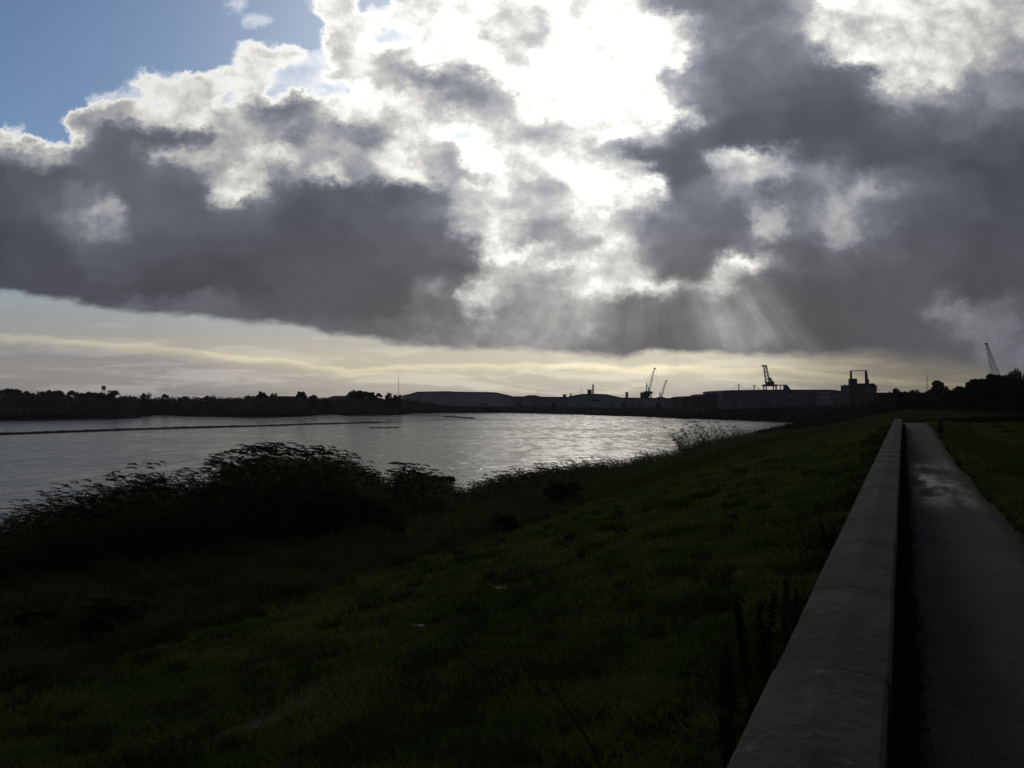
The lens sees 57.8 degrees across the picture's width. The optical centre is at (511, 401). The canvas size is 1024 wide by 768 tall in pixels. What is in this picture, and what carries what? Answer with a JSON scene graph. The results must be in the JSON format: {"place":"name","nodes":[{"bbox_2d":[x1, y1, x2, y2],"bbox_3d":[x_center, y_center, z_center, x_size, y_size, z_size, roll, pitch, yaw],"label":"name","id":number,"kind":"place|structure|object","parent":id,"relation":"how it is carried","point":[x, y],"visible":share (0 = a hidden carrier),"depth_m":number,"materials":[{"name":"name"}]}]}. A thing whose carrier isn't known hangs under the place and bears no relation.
{"place":"outdoors","nodes":[
{"label":"outdoors","id":0,"kind":"place"},
{"bbox_2d":[0,422,400,434],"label":"mud bank","id":1,"kind":"structure","parent":0,"point":[65,431],"depth_m":188.53,"materials":[{"name":"brown soil"}]},
{"bbox_2d":[369,427,399,427],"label":"mud bank","id":2,"kind":"structure","parent":0,"point":[384,427],"depth_m":194.79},
{"bbox_2d":[0,413,801,531],"bbox_3d":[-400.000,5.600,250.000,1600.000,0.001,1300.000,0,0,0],"label":"river water","id":3,"kind":"structure","parent":0,"point":[464,451],"depth_m":126.08,"materials":[{"name":"grey liquid"}]},
{"bbox_2d":[199,442,404,542],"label":"reeds","id":4,"kind":"object","parent":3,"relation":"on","point":[266,492],"visible":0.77,"depth_m":33.76,"materials":[{"name":"green plant"}]},
{"bbox_2d":[662,420,765,454],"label":"reeds","id":5,"kind":"object","parent":3,"relation":"in","point":[678,443],"visible":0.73,"depth_m":102.63,"materials":[{"name":"green plant"}]},
{"bbox_2d":[443,416,476,418],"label":"mud bank","id":6,"kind":"structure","parent":0,"point":[460,417],"depth_m":309.89,"materials":[{"name":"brown soil"}]},
{"bbox_2d":[0,407,1023,767],"bbox_3d":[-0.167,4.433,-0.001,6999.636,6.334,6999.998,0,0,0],"label":"ground","id":7,"kind":"structure","parent":0,"point":[434,627],"depth_m":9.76,"materials":[{"name":"green plant"}]},
{"bbox_2d":[0,388,22,396],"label":"tree","id":8,"kind":"object","parent":7,"relation":"on","point":[9,390],"visible":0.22,"depth_m":337.76,"materials":[{"name":"green plant"}]},
{"bbox_2d":[0,606,62,633],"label":"bush","id":9,"kind":"object","parent":7,"relation":"on","point":[26,616],"visible":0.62,"depth_m":18.91,"materials":[{"name":"green plant"}]},
{"bbox_2d":[28,391,45,398],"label":"tree","id":10,"kind":"object","parent":7,"relation":"on","point":[42,392],"visible":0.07,"depth_m":337.39,"materials":[{"name":"green plant"}]},
{"bbox_2d":[51,390,64,397],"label":"tree","id":11,"kind":"object","parent":7,"relation":"on","point":[57,392],"visible":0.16,"depth_m":344.07,"materials":[{"name":"green plant"}]},
{"bbox_2d":[66,390,78,399],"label":"tree","id":12,"kind":"object","parent":7,"relation":"on","point":[72,393],"visible":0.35,"depth_m":338.59,"materials":[{"name":"green plant"}]},
{"bbox_2d":[78,391,94,400],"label":"tree","id":13,"kind":"object","parent":7,"relation":"on","point":[89,393],"visible":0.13,"depth_m":337.19,"materials":[{"name":"green plant"}]},
{"bbox_2d":[95,390,120,405],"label":"tree","id":14,"kind":"object","parent":7,"relation":"on","point":[112,394],"visible":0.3,"depth_m":332.94,"materials":[{"name":"green plant"}]},
{"bbox_2d":[77,595,168,633],"bbox_3d":[-7.566,4.168,17.975,1.606,0.689,1.556,0,0,0],"label":"bush","id":15,"kind":"object","parent":7,"relation":"on","point":[114,607],"visible":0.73,"depth_m":17.70,"materials":[{"name":"green plant"}]},
{"bbox_2d":[0,461,248,578],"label":"reeds","id":16,"kind":"object","parent":7,"relation":"on","point":[126,520],"visible":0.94,"depth_m":29.65,"materials":[{"name":"green plant"}]},
{"bbox_2d":[140,393,151,407],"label":"tree","id":17,"kind":"object","parent":7,"relation":"on","point":[145,401],"visible":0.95,"depth_m":371.81,"materials":[{"name":"green plant"}]},
{"bbox_2d":[160,394,169,412],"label":"tree","id":18,"kind":"object","parent":7,"relation":"on","point":[166,403],"visible":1,"depth_m":384.24,"materials":[{"name":"green plant"}]},
{"bbox_2d":[255,391,267,400],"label":"tree","id":19,"kind":"object","parent":7,"relation":"on","point":[261,394],"visible":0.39,"depth_m":371.64,"materials":[{"name":"green plant"}]},
{"bbox_2d":[244,396,300,399],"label":"long shed","id":20,"kind":"structure","parent":7,"relation":"on","point":[279,396],"depth_m":401.50,"materials":[{"name":"grey"}]},
{"bbox_2d":[296,391,308,401],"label":"tree","id":21,"kind":"object","parent":7,"relation":"on","point":[302,394],"visible":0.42,"depth_m":383.31,"materials":[{"name":"green plant"}]},
{"bbox_2d":[308,394,317,405],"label":"tree","id":22,"kind":"object","parent":7,"relation":"on","point":[314,399],"visible":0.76,"depth_m":387.01,"materials":[{"name":"green plant"}]},
{"bbox_2d":[324,397,329,407],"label":"tree","id":23,"kind":"object","parent":7,"relation":"on","point":[326,400],"visible":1,"depth_m":399.73,"materials":[{"name":"green plant"}]},
{"bbox_2d":[330,396,348,403],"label":"shed","id":24,"kind":"structure","parent":7,"relation":"on","point":[334,398],"depth_m":420.00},
{"bbox_2d":[350,390,362,400],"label":"tree","id":25,"kind":"object","parent":7,"relation":"on","point":[358,395],"visible":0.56,"depth_m":398.88,"materials":[{"name":"green plant"}]},
{"bbox_2d":[0,392,713,418],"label":"scrub","id":26,"kind":"object","parent":7,"relation":"on","point":[39,406],"visible":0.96,"depth_m":346.74,"materials":[{"name":"green plant"}]},
{"bbox_2d":[362,391,378,401],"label":"tree","id":27,"kind":"object","parent":7,"relation":"on","point":[371,396],"visible":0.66,"depth_m":396.52,"materials":[{"name":"green plant"}]},
{"bbox_2d":[384,393,393,403],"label":"tree","id":28,"kind":"object","parent":7,"relation":"on","point":[388,398],"visible":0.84,"depth_m":402.65,"materials":[{"name":"green plant"}]},
{"bbox_2d":[392,394,402,407],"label":"tree","id":29,"kind":"object","parent":7,"relation":"on","point":[398,399],"visible":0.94,"depth_m":408.68,"materials":[{"name":"green plant"}]},
{"bbox_2d":[0,429,812,693],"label":"rough grass","id":30,"kind":"structure","parent":7,"relation":"on","point":[182,608],"depth_m":23.00,"materials":[{"name":"green plant"}]},
{"bbox_2d":[413,624,425,626],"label":"litter","id":31,"kind":"object","parent":7,"relation":"on","point":[419,625],"visible":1,"depth_m":10.52,"materials":[{"name":"paper"}]},
{"bbox_2d":[436,475,455,482],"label":"bush","id":32,"kind":"object","parent":7,"relation":"on","point":[452,478],"visible":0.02,"depth_m":63.79,"materials":[{"name":"green plant"}]},
{"bbox_2d":[402,391,513,406],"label":"warehouse","id":33,"kind":"structure","parent":7,"relation":"on","point":[465,399],"depth_m":486.00,"materials":[{"name":"metal"}]},
{"bbox_2d":[489,512,523,531],"bbox_3d":[-0.177,3.925,29.701,1.184,0.717,1.392,0,0,0],"label":"bush","id":34,"kind":"object","parent":7,"relation":"on","point":[507,520],"visible":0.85,"depth_m":29.43,"materials":[{"name":"green plant"}]},
{"bbox_2d":[519,657,602,767],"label":"dead stalk","id":35,"kind":"object","parent":7,"relation":"on","point":[586,738],"visible":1,"depth_m":4.58,"materials":[{"name":"brown plant"}]},
{"bbox_2d":[541,481,583,503],"bbox_3d":[2.183,4.055,40.250,1.912,1.153,1.572,0,0,0],"label":"bush","id":36,"kind":"object","parent":7,"relation":"on","point":[560,490],"visible":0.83,"depth_m":40.01,"materials":[{"name":"green plant"}]},
{"bbox_2d":[510,396,674,407],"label":"wharf shed","id":37,"kind":"structure","parent":7,"relation":"on","point":[522,401],"depth_m":492.00,"materials":[{"name":"metal"}]},
{"bbox_2d":[566,394,620,407],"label":"gabled warehouse","id":38,"kind":"structure","parent":7,"relation":"on","point":[593,400],"depth_m":478.00,"materials":[{"name":"metal"}]},
{"bbox_2d":[380,425,814,554],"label":"reeds","id":39,"kind":"object","parent":7,"relation":"on","point":[418,490],"visible":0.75,"depth_m":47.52,"materials":[{"name":"green plant"}]},
{"bbox_2d":[640,392,649,397],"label":"crane store","id":40,"kind":"structure","parent":7,"relation":"on","point":[644,394],"depth_m":527.73,"materials":[{"name":"brick"}]},
{"bbox_2d":[644,368,655,397],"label":"dock crane","id":41,"kind":"object","parent":7,"relation":"on","point":[650,393],"visible":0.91,"depth_m":544.51,"materials":[{"name":"metal"}]},
{"bbox_2d":[657,380,666,397],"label":"dock crane","id":42,"kind":"object","parent":7,"relation":"on","point":[661,396],"visible":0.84,"depth_m":579.52,"materials":[{"name":"metal"}]},
{"bbox_2d":[671,396,699,407],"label":"transit shed","id":43,"kind":"structure","parent":7,"relation":"on","point":[687,402],"depth_m":470.00,"materials":[{"name":"metal"}]},
{"bbox_2d":[690,394,717,408],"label":"transit shed","id":44,"kind":"structure","parent":7,"relation":"on","point":[708,401],"depth_m":462.00,"materials":[{"name":"metal"}]},
{"bbox_2d":[700,641,743,749],"bbox_3d":[1.077,1.493,4.618,0.251,0.604,0.238,0,0,-36],"label":"dock plant","id":45,"kind":"object","parent":7,"relation":"on","point":[724,689],"visible":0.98,"depth_m":4.64,"materials":[{"name":"plant"}]},
{"bbox_2d":[709,695,757,767],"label":"dock plant","id":46,"kind":"object","parent":7,"relation":"on","point":[723,732],"visible":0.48,"depth_m":4.05,"materials":[{"name":"plant"}]},
{"bbox_2d":[732,590,777,708],"bbox_3d":[1.337,1.400,5.085,0.293,0.758,0.242,0,0,0],"label":"dock plant","id":47,"kind":"object","parent":7,"relation":"on","point":[765,666],"visible":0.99,"depth_m":5.03,"materials":[{"name":"green plant"}]},
{"bbox_2d":[762,365,776,389],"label":"portal crane","id":48,"kind":"object","parent":7,"relation":"on","point":[770,382],"visible":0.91,"depth_m":499.00,"materials":[{"name":"metal"}]},
{"bbox_2d":[702,389,840,411],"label":"long transit shed","id":49,"kind":"structure","parent":7,"relation":"on","point":[744,399],"depth_m":452.00,"materials":[{"name":"metal"}]},
{"bbox_2d":[727,400,730,407],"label":"roller door","id":50,"kind":"structure","parent":49,"relation":"in","point":[728,401],"depth_m":451.91,"materials":[{"name":"grey metal"}]},
{"bbox_2d":[777,385,789,389],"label":"hopper frame","id":51,"kind":"object","parent":7,"relation":"on","point":[785,387],"visible":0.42,"depth_m":502.50,"materials":[{"name":"metal"}]},
{"bbox_2d":[770,579,799,672],"bbox_3d":[1.648,1.406,5.542,0.230,0.702,0.202,0,0,27],"label":"dock plant","id":52,"kind":"object","parent":7,"relation":"on","point":[784,624],"visible":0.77,"depth_m":5.50,"materials":[{"name":"green plant"}]},
{"bbox_2d":[802,567,822,597],"bbox_3d":[2.422,1.542,7.457,0.220,0.441,0.209,0,0,26],"label":"dock plant","id":53,"kind":"object","parent":7,"relation":"on","point":[820,569],"visible":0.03,"depth_m":7.45,"materials":[{"name":"green plant"}]},
{"bbox_2d":[727,419,901,767],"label":"flood wall","id":54,"kind":"structure","parent":7,"relation":"on","point":[824,701],"depth_m":3.01,"materials":[{"name":"concrete"}]},
{"bbox_2d":[612,424,1023,767],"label":"verge weeds","id":55,"kind":"object","parent":7,"relation":"on","point":[907,706],"visible":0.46,"depth_m":6.59,"materials":[{"name":"green plant"}]},
{"bbox_2d":[814,392,840,411],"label":"pale store","id":56,"kind":"structure","parent":7,"relation":"on","point":[828,398],"depth_m":432.64,"materials":[{"name":"grey metal"}]},
{"bbox_2d":[676,393,1023,434],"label":"hedge","id":57,"kind":"object","parent":7,"relation":"on","point":[832,415],"visible":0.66,"depth_m":225.41,"materials":[{"name":"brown plant"}]},
{"bbox_2d":[846,488,855,514],"bbox_3d":[5.014,1.528,13.642,0.226,0.493,0.239,0,0,9],"label":"dock plant","id":58,"kind":"object","parent":7,"relation":"on","point":[848,497],"visible":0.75,"depth_m":13.69,"materials":[{"name":"green plant"}]},
{"bbox_2d":[686,409,1023,478],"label":"tall grass","id":59,"kind":"structure","parent":7,"relation":"on","point":[994,452],"depth_m":52.63,"materials":[{"name":"green plant"}]},
{"bbox_2d":[841,370,879,414],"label":"works building","id":60,"kind":"structure","parent":7,"relation":"on","point":[850,389],"depth_m":330.60,"materials":[{"name":"brick"}]},
{"bbox_2d":[855,392,924,407],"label":"depot","id":61,"kind":"structure","parent":7,"relation":"on","point":[861,396],"depth_m":266.43,"materials":[{"name":"brick"}]},
{"bbox_2d":[887,388,900,410],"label":"tree","id":62,"kind":"object","parent":7,"relation":"on","point":[892,399],"visible":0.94,"depth_m":171.59,"materials":[{"name":"green plant"}]},
{"bbox_2d":[896,391,911,409],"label":"tree","id":63,"kind":"object","parent":7,"relation":"on","point":[904,398],"visible":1,"depth_m":169.27,"materials":[{"name":"green plant"}]},
{"bbox_2d":[909,389,920,402],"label":"tree","id":64,"kind":"object","parent":7,"relation":"on","point":[915,393],"visible":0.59,"depth_m":175.87,"materials":[{"name":"green plant"}]},
{"bbox_2d":[916,393,935,409],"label":"tree","id":65,"kind":"object","parent":7,"relation":"on","point":[922,399],"visible":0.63,"depth_m":157.23,"materials":[{"name":"green plant"}]},
{"bbox_2d":[925,380,949,409],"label":"tree","id":66,"kind":"object","parent":7,"relation":"on","point":[937,390],"visible":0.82,"depth_m":149.37,"materials":[{"name":"green plant"}]},
{"bbox_2d":[936,421,943,433],"bbox_3d":[17.812,1.111,38.613,0.270,0.600,0.270,0,0,23],"label":"post","id":67,"kind":"object","parent":7,"relation":"on","point":[939,424],"visible":0.85,"depth_m":38.50,"materials":[{"name":"metal"}]},
{"bbox_2d":[940,390,962,410],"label":"tree","id":68,"kind":"object","parent":7,"relation":"on","point":[947,398],"visible":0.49,"depth_m":145.70,"materials":[{"name":"green plant"}]},
{"bbox_2d":[903,415,1023,422],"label":"hedge","id":69,"kind":"object","parent":7,"relation":"on","point":[1001,419],"visible":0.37,"depth_m":68.26,"materials":[{"name":"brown plant"}]},
{"bbox_2d":[952,386,976,411],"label":"tree","id":70,"kind":"object","parent":7,"relation":"on","point":[958,390],"visible":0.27,"depth_m":142.96,"materials":[{"name":"green plant"}]},
{"bbox_2d":[961,387,982,412],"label":"tree","id":71,"kind":"object","parent":7,"relation":"on","point":[969,394],"visible":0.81,"depth_m":131.51,"materials":[{"name":"green plant"}]},
{"bbox_2d":[965,378,987,411],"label":"tree","id":72,"kind":"object","parent":7,"relation":"on","point":[977,383],"visible":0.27,"depth_m":138.95,"materials":[{"name":"green plant"}]},
{"bbox_2d":[984,343,1000,375],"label":"mobile crane","id":73,"kind":"object","parent":7,"relation":"on","point":[988,348],"visible":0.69,"depth_m":299.85,"materials":[{"name":"metal"}]},
{"bbox_2d":[984,373,1009,411],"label":"tree","id":74,"kind":"object","parent":7,"relation":"on","point":[994,380],"visible":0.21,"depth_m":137.54,"materials":[{"name":"green plant"}]},
{"bbox_2d":[1001,376,1021,412],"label":"tree","id":75,"kind":"object","parent":7,"relation":"on","point":[1008,383],"visible":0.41,"depth_m":135.29,"materials":[{"name":"green plant"}]},
{"bbox_2d":[1007,368,1022,379],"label":"tree","id":76,"kind":"object","parent":7,"relation":"on","point":[1016,373],"visible":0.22,"depth_m":229.03,"materials":[{"name":"green plant"}]},
{"bbox_2d":[0,0,1023,398],"label":"sky","id":77,"kind":"structure","parent":0,"point":[199,198],"materials":[{"name":"grey"}]},
{"bbox_2d":[903,423,1023,767],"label":"footpath","id":78,"kind":"structure","parent":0,"point":[968,583],"depth_m":6.88,"materials":[{"name":"grey asphalt"}]}
]}

